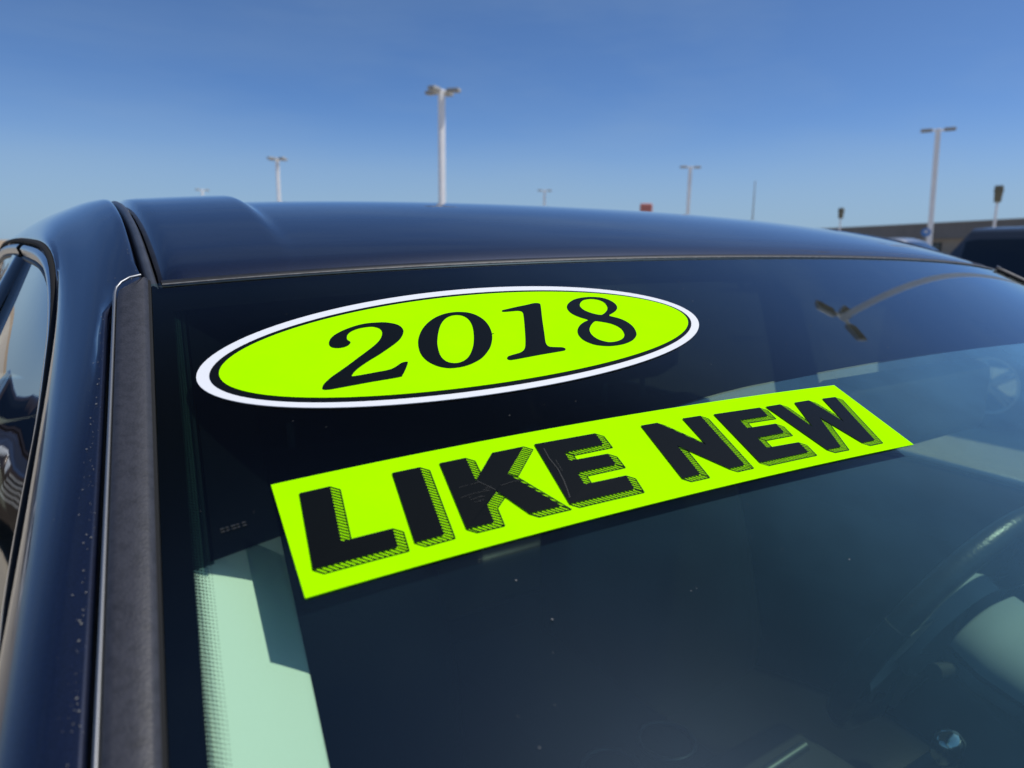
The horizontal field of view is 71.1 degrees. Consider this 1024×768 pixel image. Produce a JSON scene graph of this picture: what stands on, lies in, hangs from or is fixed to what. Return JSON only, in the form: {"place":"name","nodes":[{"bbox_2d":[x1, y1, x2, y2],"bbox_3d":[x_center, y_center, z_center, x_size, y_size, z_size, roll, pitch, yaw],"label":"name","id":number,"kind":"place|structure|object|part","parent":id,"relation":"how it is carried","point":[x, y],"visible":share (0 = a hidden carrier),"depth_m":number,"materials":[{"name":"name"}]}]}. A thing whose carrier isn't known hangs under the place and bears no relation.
{"place":"outdoors","nodes":[
{"label":"outdoors","id":0,"kind":"place"},
{"bbox_2d":[0,0,1023,239],"label":"sky","id":1,"kind":"structure","parent":0,"point":[825,105],"materials":[{"name":"blue"}]},
{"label":"parking lot","id":2,"kind":"structure","parent":0,"visible":0},
{"bbox_2d":[195,189,209,195],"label":"light pole","id":3,"kind":"object","parent":2,"relation":"on","point":[202,192],"visible":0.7,"depth_m":95.04,"materials":[{"name":"metal"}]},
{"bbox_2d":[267,157,287,200],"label":"light pole","id":4,"kind":"object","parent":2,"relation":"on","point":[276,160],"visible":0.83,"depth_m":58.99,"materials":[{"name":"metal"}]},
{"bbox_2d":[425,85,460,202],"bbox_3d":[-3.238,-9.184,32.938,1.565,8.225,1.542,-4,12,-22],"label":"light pole","id":5,"kind":"object","parent":2,"relation":"on","point":[439,91],"visible":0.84,"depth_m":32.39,"materials":[{"name":"metal"}]},
{"bbox_2d":[0,195,1023,767],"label":"parked sedan","id":6,"kind":"object","parent":2,"relation":"on","point":[158,609],"visible":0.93,"depth_m":0.64,"materials":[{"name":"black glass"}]},
{"bbox_3d":[-0.923,0.335,1.185,0.303,1.124,1.065,-7,13,-34],"label":"rear door","id":7,"kind":"part","parent":6,"relation":"part of","materials":[{"name":"blue paint"}]},
{"bbox_3d":[-0.297,0.516,0.288,0.326,1.123,1.195,-7,13,-34],"label":"front door","id":8,"kind":"part","parent":6,"relation":"part of","materials":[{"name":"blue paint"}]},
{"bbox_2d":[196,286,698,407],"bbox_3d":[-0.013,-0.030,0.439,0.334,0.053,0.107,-7,13,-34],"label":"year decal","id":9,"kind":"object","parent":6,"relation":"attached to","point":[439,346],"visible":1,"depth_m":0.42,"materials":[{"name":"yellow plastic"}]},
{"bbox_2d":[271,385,913,598],"bbox_3d":[0.068,0.040,0.368,0.359,0.042,0.060,-5,12,-28],"label":"slogan decal","id":10,"kind":"object","parent":6,"relation":"attached to","point":[346,527],"visible":1,"depth_m":0.34,"materials":[{"name":"plastic"}]},
{"bbox_3d":[0.338,0.189,2.028,0.303,1.124,1.065,-7,13,-34],"label":"rear door","id":11,"kind":"part","parent":6,"relation":"part of","materials":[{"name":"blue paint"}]},
{"bbox_3d":[0.957,0.371,1.125,0.326,1.123,1.195,-7,13,-34],"label":"front door","id":12,"kind":"part","parent":6,"relation":"part of","materials":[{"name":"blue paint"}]},
{"bbox_2d":[538,190,551,205],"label":"light pole","id":13,"kind":"object","parent":2,"relation":"on","point":[544,195],"visible":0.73,"depth_m":88.65,"materials":[{"name":"metal"}]},
{"bbox_2d":[640,203,652,211],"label":"red sign","id":14,"kind":"object","parent":2,"relation":"on","point":[646,207],"visible":0.3,"depth_m":93.05,"materials":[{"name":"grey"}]},
{"bbox_2d":[680,166,700,213],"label":"light pole","id":15,"kind":"object","parent":2,"relation":"on","point":[689,189],"visible":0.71,"depth_m":61.13,"materials":[{"name":"metal"}]},
{"bbox_2d":[752,181,755,219],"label":"flag pole","id":16,"kind":"object","parent":2,"relation":"on","point":[753,201],"visible":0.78,"depth_m":116.93,"materials":[{"name":"grey metal"}]},
{"bbox_2d":[838,208,844,230],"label":"lantern post","id":17,"kind":"object","parent":2,"relation":"on","point":[841,211],"visible":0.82,"depth_m":97.45,"materials":[{"name":"black metal"}]},
{"bbox_2d":[890,238,937,250],"bbox_3d":[9.949,-2.937,18.642,2.263,1.700,4.716,-8,14,-39],"label":"parked car","id":18,"kind":"object","parent":2,"relation":"on","point":[917,242],"visible":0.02,"depth_m":18.13,"materials":[{"name":"silver metal"}]},
{"bbox_2d":[823,218,1023,253],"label":"building","id":19,"kind":"structure","parent":2,"relation":"on","point":[948,237],"depth_m":88.96,"materials":[{"name":"grey"}]},
{"bbox_2d":[932,243,941,251],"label":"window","id":20,"kind":"structure","parent":19,"relation":"in","point":[937,246],"depth_m":89.77,"materials":[{"name":"black glass"}]},
{"bbox_2d":[921,228,930,241],"bbox_3d":[14.078,-4.249,24.567,0.300,2.140,0.080,7,12,28],"label":"blue sign","id":21,"kind":"object","parent":2,"relation":"on","point":[925,231],"visible":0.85,"depth_m":24.37,"materials":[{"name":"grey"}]},
{"bbox_2d":[920,127,956,245],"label":"light pole","id":22,"kind":"object","parent":2,"relation":"on","point":[934,179],"visible":0.75,"depth_m":40.96,"materials":[{"name":"metal"}]},
{"bbox_2d":[950,227,1023,277],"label":"parked car","id":23,"kind":"object","parent":2,"relation":"on","point":[994,247],"visible":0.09,"depth_m":5.60,"materials":[{"name":"metal"}]},
{"bbox_3d":[3.894,-0.866,5.351,0.158,0.449,1.055,-7,13,-34],"label":"side window","id":24,"kind":"part","parent":23,"relation":"part of","materials":[{"name":"black glass"}]},
{"bbox_2d":[992,185,1003,226],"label":"lantern post","id":25,"kind":"object","parent":2,"relation":"on","point":[998,191],"visible":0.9,"depth_m":61.72,"materials":[{"name":"black metal"}]}
]}

